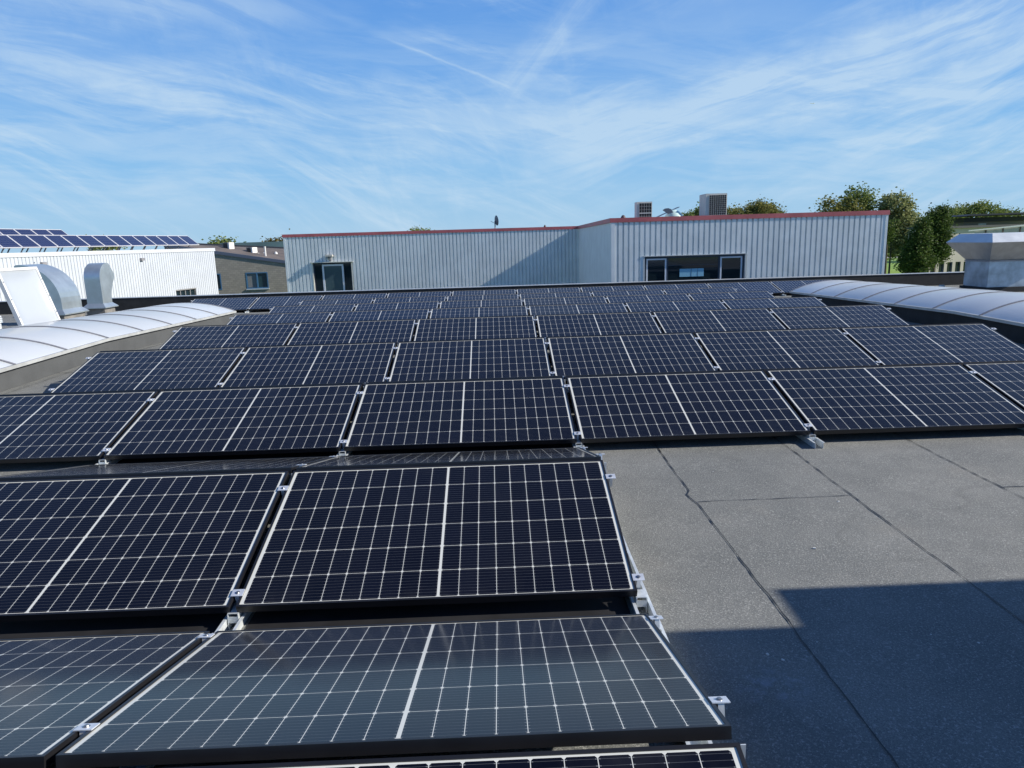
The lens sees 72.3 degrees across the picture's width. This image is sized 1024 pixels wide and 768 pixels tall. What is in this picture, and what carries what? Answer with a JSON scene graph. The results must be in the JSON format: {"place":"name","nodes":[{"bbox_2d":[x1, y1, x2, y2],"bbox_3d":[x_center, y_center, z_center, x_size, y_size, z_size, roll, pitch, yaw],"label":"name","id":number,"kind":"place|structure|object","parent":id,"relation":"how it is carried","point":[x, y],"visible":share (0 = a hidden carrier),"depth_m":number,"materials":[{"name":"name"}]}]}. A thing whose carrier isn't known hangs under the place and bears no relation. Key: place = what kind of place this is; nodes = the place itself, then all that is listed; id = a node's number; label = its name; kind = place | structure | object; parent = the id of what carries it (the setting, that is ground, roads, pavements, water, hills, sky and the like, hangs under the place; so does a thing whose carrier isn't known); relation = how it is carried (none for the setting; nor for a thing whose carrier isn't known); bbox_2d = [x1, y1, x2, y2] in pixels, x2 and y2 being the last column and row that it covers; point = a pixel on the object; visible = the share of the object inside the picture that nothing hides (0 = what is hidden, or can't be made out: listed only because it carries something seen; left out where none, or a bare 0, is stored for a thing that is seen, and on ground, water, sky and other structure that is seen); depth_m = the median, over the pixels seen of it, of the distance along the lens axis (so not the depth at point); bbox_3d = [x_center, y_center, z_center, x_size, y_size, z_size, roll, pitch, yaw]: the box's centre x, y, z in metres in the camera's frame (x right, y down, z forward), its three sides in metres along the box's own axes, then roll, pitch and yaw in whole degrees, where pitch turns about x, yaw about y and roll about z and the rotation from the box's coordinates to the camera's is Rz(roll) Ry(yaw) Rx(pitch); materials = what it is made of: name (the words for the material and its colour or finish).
{"place":"outdoors","nodes":[
{"label":"outdoors","id":0,"kind":"place"},
{"bbox_2d":[0,248,218,300],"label":"white hall","id":1,"kind":"structure","parent":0,"point":[168,272],"depth_m":37.41,"materials":[{"name":"metal"}]},
{"bbox_2d":[164,243,287,293],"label":"brick building","id":2,"kind":"structure","parent":0,"point":[240,269],"depth_m":55.05,"materials":[{"name":"brown brick"}]},
{"bbox_2d":[245,272,268,289],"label":"window","id":3,"kind":"structure","parent":2,"relation":"in","point":[254,280],"depth_m":55.20,"materials":[{"name":"blue"}]},
{"bbox_2d":[0,285,1023,767],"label":"flat roof","id":4,"kind":"structure","parent":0,"point":[916,651],"depth_m":3.30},
{"bbox_2d":[14,264,88,319],"bbox_3d":[-11.057,-2.164,16.782,1.150,1.400,1.000,-2,11,-1],"label":"vent cowl","id":5,"kind":"object","parent":4,"relation":"on","point":[63,291],"visible":0.51,"depth_m":16.64,"materials":[{"name":"metal"}]},
{"bbox_2d":[83,263,118,315],"bbox_3d":[-11.150,-2.561,18.965,0.620,1.400,0.840,-2,11,-1],"label":"vent cowl","id":6,"kind":"object","parent":4,"relation":"on","point":[98,280],"visible":0.94,"depth_m":18.71,"materials":[{"name":"metal"}]},
{"bbox_2d":[0,262,235,391],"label":"barrel rooflight","id":7,"kind":"object","parent":4,"relation":"on","point":[42,339],"visible":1,"depth_m":11.01,"materials":[{"name":"plastic"}]},
{"bbox_2d":[95,398,154,464],"bbox_3d":[-3.091,0.255,6.197,0.084,0.355,2.266,-2,13,-1],"label":"panel mount","id":8,"kind":"object","parent":4,"relation":"on","point":[104,461],"visible":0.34,"depth_m":5.29,"materials":[{"name":"metal"}]},
{"bbox_2d":[0,391,157,463],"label":"solar panel","id":9,"kind":"object","parent":8,"relation":"attached to","point":[63,427],"visible":0.96,"depth_m":5.67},
{"bbox_2d":[164,383,365,390],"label":"solar panel","id":10,"kind":"object","parent":8,"relation":"attached to","point":[363,384],"visible":0.3,"depth_m":6.22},
{"bbox_2d":[73,633,214,767],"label":"panel mount","id":11,"kind":"object","parent":4,"relation":"on","point":[82,729],"visible":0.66,"depth_m":1.99,"materials":[{"name":"metal"}]},
{"bbox_2d":[0,631,209,767],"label":"solar panel","id":12,"kind":"object","parent":11,"relation":"on","point":[55,692],"visible":0.89,"depth_m":2.35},
{"bbox_2d":[56,614,731,767],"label":"solar panel","id":13,"kind":"object","parent":11,"relation":"on","point":[327,691],"visible":1,"depth_m":2.12,"materials":[{"name":"glass"}]},
{"bbox_2d":[172,742,747,767],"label":"solar panel","id":14,"kind":"object","parent":11,"relation":"on","point":[722,755],"visible":1,"depth_m":1.76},
{"bbox_2d":[214,455,336,632],"bbox_3d":[-1.246,0.687,4.017,0.084,0.355,2.266,-2,13,-1],"label":"panel mount","id":15,"kind":"object","parent":4,"relation":"on","point":[231,618],"visible":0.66,"depth_m":3.08,"materials":[{"name":"metal"}]},
{"bbox_2d":[0,471,288,621],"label":"solar panel","id":16,"kind":"object","parent":15,"relation":"on","point":[114,547],"visible":1,"depth_m":3.45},
{"bbox_2d":[0,456,331,480],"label":"solar panel","id":17,"kind":"object","parent":15,"relation":"on","point":[289,465],"visible":0.77,"depth_m":4.32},
{"bbox_2d":[236,460,636,611],"bbox_3d":[-0.342,0.716,3.533,1.755,0.035,1.038,-2,27,-1],"label":"solar panel","id":18,"kind":"object","parent":15,"relation":"on","point":[422,535],"visible":1,"depth_m":3.42,"materials":[{"name":"glass"}]},
{"bbox_2d":[296,447,600,470],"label":"solar panel","id":19,"kind":"object","parent":15,"relation":"attached to","point":[458,458],"visible":0.88,"depth_m":4.35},
{"bbox_2d":[0,597,629,638],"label":"ballast tray","id":20,"kind":"object","parent":4,"relation":"on","point":[211,623],"visible":0.27,"depth_m":3.12,"materials":[{"name":"black plastic"}]},
{"bbox_2d":[115,443,570,463],"bbox_3d":[-1.297,0.560,5.365,3.510,0.012,0.498,-2,12,-1],"label":"solar panel","id":21,"kind":"object","parent":4,"relation":"on","point":[322,454],"depth_m":5.44,"materials":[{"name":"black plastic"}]},
{"bbox_2d":[336,382,367,455],"bbox_3d":[-1.307,0.195,6.234,0.084,0.355,2.266,-2,13,-1],"label":"panel mount","id":22,"kind":"object","parent":4,"relation":"on","point":[342,451],"visible":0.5,"depth_m":5.33,"materials":[{"name":"metal"}]},
{"bbox_2d":[104,384,361,459],"bbox_3d":[-2.187,0.284,5.713,1.755,0.036,1.038,-2,27,-1],"label":"solar panel","id":23,"kind":"object","parent":22,"relation":"attached to","point":[234,421],"visible":1,"depth_m":5.63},
{"bbox_2d":[344,377,576,450],"bbox_3d":[-0.404,0.224,5.749,1.755,0.037,1.038,-2,27,-1],"label":"solar panel","id":24,"kind":"object","parent":22,"relation":"attached to","point":[449,414],"visible":1,"depth_m":5.66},
{"bbox_2d":[385,342,398,381],"bbox_3d":[-1.369,-0.304,8.448,0.084,0.355,2.266,-2,13,-1],"label":"panel mount","id":25,"kind":"object","parent":4,"relation":"on","point":[395,348],"visible":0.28,"depth_m":8.23,"materials":[{"name":"metal"}]},
{"bbox_2d":[220,342,395,386],"bbox_3d":[-2.249,-0.216,7.927,1.755,0.038,1.038,-2,27,-1],"label":"solar panel","id":26,"kind":"object","parent":25,"relation":"attached to","point":[315,364],"visible":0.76,"depth_m":7.89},
{"bbox_2d":[0,272,963,314],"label":"roof parapet","id":27,"kind":"structure","parent":4,"relation":"attached to","point":[923,279],"depth_m":21.06,"materials":[{"name":"metal"}]},
{"bbox_2d":[1,294,1023,767],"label":"roof seams","id":28,"kind":"object","parent":4,"relation":"on","point":[789,620],"visible":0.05,"depth_m":3.40,"materials":[{"name":"black"}]},
{"bbox_2d":[544,337,554,375],"bbox_3d":[0.414,-0.364,8.484,0.084,0.355,2.266,-2,13,-1],"label":"panel mount","id":29,"kind":"object","parent":4,"relation":"on","point":[551,372],"visible":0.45,"depth_m":8.27,"materials":[{"name":"metal"}]},
{"bbox_2d":[388,338,551,381],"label":"solar panel","id":30,"kind":"object","parent":29,"relation":"attached to","point":[468,359],"visible":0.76,"depth_m":7.92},
{"bbox_2d":[580,446,656,615],"bbox_3d":[0.542,0.627,4.053,0.084,0.355,2.266,-2,13,-1],"label":"panel mount","id":31,"kind":"object","parent":4,"relation":"on","point":[645,602],"visible":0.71,"depth_m":3.15,"materials":[{"name":"metal"}]},
{"bbox_2d":[648,615,745,756],"bbox_3d":[0.603,1.108,1.835,0.084,0.355,2.266,-2,13,-1],"label":"panel mount","id":32,"kind":"object","parent":4,"relation":"on","point":[718,701],"visible":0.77,"depth_m":2.02,"materials":[{"name":"metal"}]},
{"bbox_2d":[755,369,824,448],"bbox_3d":[2.259,0.075,6.306,0.084,0.355,2.266,-2,13,-1],"label":"panel mount","id":33,"kind":"object","parent":4,"relation":"on","point":[812,440],"visible":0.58,"depth_m":5.34,"materials":[{"name":"metal"}]},
{"bbox_2d":[567,370,810,442],"bbox_3d":[1.380,0.164,5.785,1.755,0.037,1.038,-2,27,-1],"label":"solar panel","id":34,"kind":"object","parent":33,"relation":"attached to","point":[675,406],"visible":1,"depth_m":5.70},
{"bbox_2d":[766,364,1023,434],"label":"solar panel","id":35,"kind":"object","parent":33,"relation":"attached to","point":[889,399],"visible":1,"depth_m":5.74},
{"bbox_2d":[790,280,1023,343],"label":"barrel rooflight","id":36,"kind":"object","parent":4,"relation":"on","point":[1002,312],"visible":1,"depth_m":11.37,"materials":[{"name":"plastic"}]},
{"bbox_2d":[946,232,1023,291],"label":"extract hood","id":37,"kind":"object","parent":4,"relation":"on","point":[994,261],"visible":0.95,"depth_m":17.71,"materials":[{"name":"metal"}]},
{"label":"panel mount","id":38,"kind":"object","parent":4,"relation":"on","visible":0},
{"bbox_2d":[963,362,1023,409],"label":"solar panel","id":39,"kind":"object","parent":38,"relation":"attached to","point":[1006,379],"visible":0.83,"depth_m":6.06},
{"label":"panel mount","id":40,"kind":"object","parent":4,"relation":"on","visible":0},
{"bbox_2d":[50,347,246,392],"bbox_3d":[-4.032,-0.156,7.891,1.755,0.036,1.038,-2,27,-1],"label":"solar panel","id":41,"kind":"object","parent":40,"relation":"attached to","point":[159,369],"visible":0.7,"depth_m":7.85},
{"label":"panel mount","id":42,"kind":"object","parent":4,"relation":"on","visible":0},
{"bbox_2d":[547,333,716,375],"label":"solar panel","id":43,"kind":"object","parent":42,"relation":"attached to","point":[630,354],"visible":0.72,"depth_m":7.96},
{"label":"panel mount","id":44,"kind":"object","parent":4,"relation":"on","visible":0},
{"bbox_2d":[769,305,909,328],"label":"solar panel","id":45,"kind":"object","parent":44,"relation":"attached to","point":[834,316],"visible":0.62,"depth_m":10.37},
{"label":"panel mount","id":46,"kind":"object","parent":4,"relation":"on","visible":0},
{"bbox_2d":[226,312,331,334],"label":"solar panel","id":47,"kind":"object","parent":46,"relation":"attached to","point":[281,318],"visible":0.44,"depth_m":12.56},
{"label":"panel mount","id":48,"kind":"object","parent":4,"relation":"on","visible":0},
{"bbox_2d":[529,303,627,326],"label":"solar panel","id":49,"kind":"object","parent":48,"relation":"attached to","point":[577,309],"visible":0.4,"depth_m":12.68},
{"bbox_2d":[625,300,727,311],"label":"solar panel","id":50,"kind":"object","parent":48,"relation":"attached to","point":[674,305],"visible":0.44,"depth_m":12.71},
{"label":"panel mount","id":51,"kind":"object","parent":4,"relation":"on","visible":0},
{"bbox_2d":[721,297,826,308],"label":"solar panel","id":52,"kind":"object","parent":51,"relation":"attached to","point":[770,302],"visible":0.42,"depth_m":12.75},
{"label":"panel mount","id":53,"kind":"object","parent":4,"relation":"on","visible":0},
{"bbox_2d":[299,298,373,304],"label":"solar panel","id":54,"kind":"object","parent":53,"relation":"attached to","point":[334,301],"visible":0.38,"depth_m":17.11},
{"bbox_2d":[373,296,445,302],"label":"solar panel","id":55,"kind":"object","parent":53,"relation":"attached to","point":[409,299],"visible":0.38,"depth_m":17.15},
{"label":"panel mount","id":56,"kind":"object","parent":4,"relation":"on","visible":0},
{"bbox_2d":[520,292,591,298],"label":"solar panel","id":57,"kind":"object","parent":56,"relation":"attached to","point":[551,295],"visible":0.38,"depth_m":17.23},
{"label":"panel mount","id":58,"kind":"object","parent":4,"relation":"on","visible":0},
{"bbox_2d":[591,289,664,295],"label":"solar panel","id":59,"kind":"object","parent":58,"relation":"attached to","point":[626,292],"visible":0.38,"depth_m":17.26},
{"bbox_2d":[663,287,736,293],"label":"solar panel","id":60,"kind":"object","parent":58,"relation":"attached to","point":[698,290],"visible":0.38,"depth_m":17.29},
{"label":"panel mount","id":61,"kind":"object","parent":4,"relation":"on","visible":0},
{"bbox_2d":[190,297,258,310],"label":"solar panel","id":62,"kind":"object","parent":61,"relation":"attached to","point":[241,304],"visible":0.66,"depth_m":19.12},
{"bbox_2d":[248,295,322,309],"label":"solar panel","id":63,"kind":"object","parent":61,"relation":"attached to","point":[264,303],"visible":0.66,"depth_m":19.09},
{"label":"panel mount","id":64,"kind":"object","parent":4,"relation":"on","visible":0},
{"bbox_2d":[517,287,580,294],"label":"solar panel","id":65,"kind":"object","parent":64,"relation":"attached to","point":[549,290],"visible":0.38,"depth_m":19.43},
{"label":"panel mount","id":66,"kind":"object","parent":4,"relation":"on","visible":0},
{"bbox_2d":[580,285,644,291],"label":"solar panel","id":67,"kind":"object","parent":66,"relation":"attached to","point":[613,288],"visible":0.38,"depth_m":19.47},
{"bbox_2d":[644,283,709,289],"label":"solar panel","id":68,"kind":"object","parent":66,"relation":"attached to","point":[677,286],"visible":0.38,"depth_m":19.50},
{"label":"panel mount","id":69,"kind":"object","parent":4,"relation":"on","visible":0},
{"bbox_2d":[707,281,782,293],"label":"solar panel","id":70,"kind":"object","parent":69,"relation":"attached to","point":[754,286],"visible":0.66,"depth_m":19.39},
{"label":"panel mount","id":71,"kind":"object","parent":4,"relation":"on","visible":0},
{"bbox_2d":[770,279,831,293],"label":"solar panel","id":72,"kind":"object","parent":71,"relation":"attached to","point":[786,287],"visible":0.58,"depth_m":19.46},
{"bbox_2d":[0,0,1023,252],"label":"sky","id":73,"kind":"structure","parent":0,"point":[249,120],"materials":[{"name":"blue"}]},
{"bbox_2d":[282,210,889,291],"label":"clad hall","id":74,"kind":"structure","parent":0,"point":[637,249],"depth_m":27.09,"materials":[{"name":"grey metal"}]},
{"bbox_2d":[310,261,353,290],"bbox_3d":[-9.229,-5.196,36.314,2.180,2.250,0.320,-2,11,-1],"label":"terrace door","id":75,"kind":"structure","parent":74,"relation":"in","point":[327,276],"depth_m":36.30,"materials":[{"name":"glass"}]},
{"bbox_2d":[643,253,746,280],"bbox_3d":[6.360,-3.781,24.513,3.620,1.480,0.215,-2,11,-1],"label":"strip window","id":76,"kind":"structure","parent":74,"relation":"in","point":[733,265],"depth_m":24.47,"materials":[{"name":"black"}]},
{"bbox_2d":[699,193,726,215],"bbox_3d":[8.141,-6.939,28.413,0.850,1.470,0.934,-2,11,-1],"label":"condenser unit","id":77,"kind":"object","parent":74,"relation":"on","point":[713,204],"visible":0.66,"depth_m":27.94,"materials":[{"name":"grey"}]},
{"bbox_2d":[886,246,902,273],"bbox_3d":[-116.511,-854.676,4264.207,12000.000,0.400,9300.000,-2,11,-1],"label":"ground","id":78,"kind":"structure","parent":0,"point":[893,271],"depth_m":164.78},
{"bbox_2d":[727,194,786,214],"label":"tree","id":79,"kind":"object","parent":78,"relation":"on","point":[760,207],"visible":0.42,"depth_m":147.60,"materials":[{"name":"green plant"}]},
{"bbox_2d":[809,193,873,211],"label":"tree","id":80,"kind":"object","parent":78,"relation":"on","point":[839,207],"visible":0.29,"depth_m":127.95,"materials":[{"name":"green plant"}]},
{"bbox_2d":[831,181,882,210],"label":"tree","id":81,"kind":"object","parent":78,"relation":"on","point":[861,195],"visible":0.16,"depth_m":129.11,"materials":[{"name":"green plant"}]},
{"bbox_2d":[874,186,920,273],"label":"tree","id":82,"kind":"object","parent":78,"relation":"on","point":[904,214],"visible":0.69,"depth_m":127.37,"materials":[{"name":"green plant"}]},
{"bbox_2d":[890,214,940,272],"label":"tree","id":83,"kind":"object","parent":78,"relation":"on","point":[913,259],"visible":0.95,"depth_m":89.53,"materials":[{"name":"green plant"}]},
{"bbox_2d":[921,200,959,271],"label":"tree","id":84,"kind":"object","parent":78,"relation":"on","point":[942,224],"visible":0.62,"depth_m":93.95,"materials":[{"name":"green plant"}]},
{"bbox_2d":[926,199,1023,217],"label":"tree","id":85,"kind":"object","parent":78,"relation":"on","point":[980,207],"visible":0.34,"depth_m":185.80,"materials":[{"name":"green plant"}]},
{"bbox_2d":[907,224,1023,272],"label":"beige building","id":86,"kind":"structure","parent":0,"point":[957,258],"depth_m":113.33,"materials":[{"name":"grey"}]},
{"bbox_2d":[921,212,1023,271],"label":"dark roofed building","id":87,"kind":"structure","parent":0,"point":[989,221],"depth_m":125.19,"materials":[{"name":"brown"}]},
{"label":"panel mount","id":88,"kind":"object","parent":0,"visible":0},
{"bbox_2d":[694,328,879,370],"bbox_3d":[3.102,-0.395,8.036,1.755,0.037,1.038,-2,27,-1],"label":"solar panel","id":89,"kind":"object","parent":88,"relation":"attached to","point":[778,349],"visible":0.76,"depth_m":8.00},
{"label":"panel mount","id":90,"kind":"object","parent":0,"visible":0},
{"bbox_2d":[840,323,1023,364],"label":"solar panel","id":91,"kind":"object","parent":90,"relation":"attached to","point":[926,344],"visible":0.79,"depth_m":8.04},
{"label":"panel mount","id":92,"kind":"object","parent":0,"visible":0},
{"bbox_2d":[159,323,297,348],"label":"solar panel","id":93,"kind":"object","parent":92,"relation":"attached to","point":[229,336],"visible":0.62,"depth_m":10.19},
{"bbox_2d":[287,319,415,344],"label":"solar panel","id":94,"kind":"object","parent":92,"relation":"attached to","point":[355,332],"visible":0.62,"depth_m":10.23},
{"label":"panel mount","id":95,"kind":"object","parent":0,"visible":0},
{"bbox_2d":[413,316,536,340],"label":"solar panel","id":96,"kind":"object","parent":95,"relation":"attached to","point":[477,328],"visible":0.62,"depth_m":10.26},
{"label":"panel mount","id":97,"kind":"object","parent":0,"visible":0},
{"bbox_2d":[536,312,661,337],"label":"solar panel","id":98,"kind":"object","parent":97,"relation":"attached to","point":[597,324],"visible":0.62,"depth_m":10.30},
{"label":"panel mount","id":99,"kind":"object","parent":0,"visible":0},
{"bbox_2d":[653,308,786,332],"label":"solar panel","id":100,"kind":"object","parent":99,"relation":"attached to","point":[715,320],"visible":0.62,"depth_m":10.34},
{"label":"panel mount","id":101,"kind":"object","parent":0,"visible":0},
{"bbox_2d":[328,309,429,330],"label":"solar panel","id":102,"kind":"object","parent":101,"relation":"attached to","point":[417,314],"visible":0.48,"depth_m":12.60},
{"bbox_2d":[429,306,527,317],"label":"solar panel","id":103,"kind":"object","parent":101,"relation":"attached to","point":[477,312],"visible":0.38,"depth_m":12.64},
{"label":"panel mount","id":104,"kind":"object","parent":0,"visible":0},
{"bbox_2d":[268,304,355,313],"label":"solar panel","id":105,"kind":"object","parent":104,"relation":"attached to","point":[312,308],"visible":0.38,"depth_m":14.83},
{"bbox_2d":[354,301,438,310],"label":"solar panel","id":106,"kind":"object","parent":104,"relation":"on","point":[430,305],"visible":0.38,"depth_m":14.87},
{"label":"panel mount","id":107,"kind":"object","parent":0,"visible":0},
{"bbox_2d":[439,299,522,307],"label":"solar panel","id":108,"kind":"object","parent":107,"relation":"attached to","point":[481,303],"visible":0.38,"depth_m":14.90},
{"bbox_2d":[523,296,606,306],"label":"solar panel","id":109,"kind":"object","parent":107,"relation":"attached to","point":[565,300],"visible":0.38,"depth_m":14.94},
{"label":"panel mount","id":110,"kind":"object","parent":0,"visible":0},
{"bbox_2d":[606,294,690,302],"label":"solar panel","id":111,"kind":"object","parent":110,"relation":"attached to","point":[648,298],"visible":0.36,"depth_m":14.97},
{"bbox_2d":[688,291,775,299],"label":"solar panel","id":112,"kind":"object","parent":110,"relation":"attached to","point":[730,295],"visible":0.38,"depth_m":15.02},
{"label":"panel mount","id":113,"kind":"object","parent":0,"visible":0},
{"bbox_2d":[447,294,518,300],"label":"solar panel","id":114,"kind":"object","parent":113,"relation":"attached to","point":[484,297],"visible":0.38,"depth_m":17.19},
{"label":"panel mount","id":115,"kind":"object","parent":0,"visible":0},
{"bbox_2d":[321,293,386,299],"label":"solar panel","id":116,"kind":"object","parent":115,"relation":"attached to","point":[357,296],"visible":0.38,"depth_m":19.33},
{"bbox_2d":[387,291,451,297],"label":"solar panel","id":117,"kind":"object","parent":115,"relation":"attached to","point":[420,294],"visible":0.38,"depth_m":19.37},
{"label":"panel mount","id":118,"kind":"object","parent":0,"visible":0},
{"bbox_2d":[452,289,515,295],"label":"solar panel","id":119,"kind":"object","parent":118,"relation":"attached to","point":[484,292],"visible":0.38,"depth_m":19.40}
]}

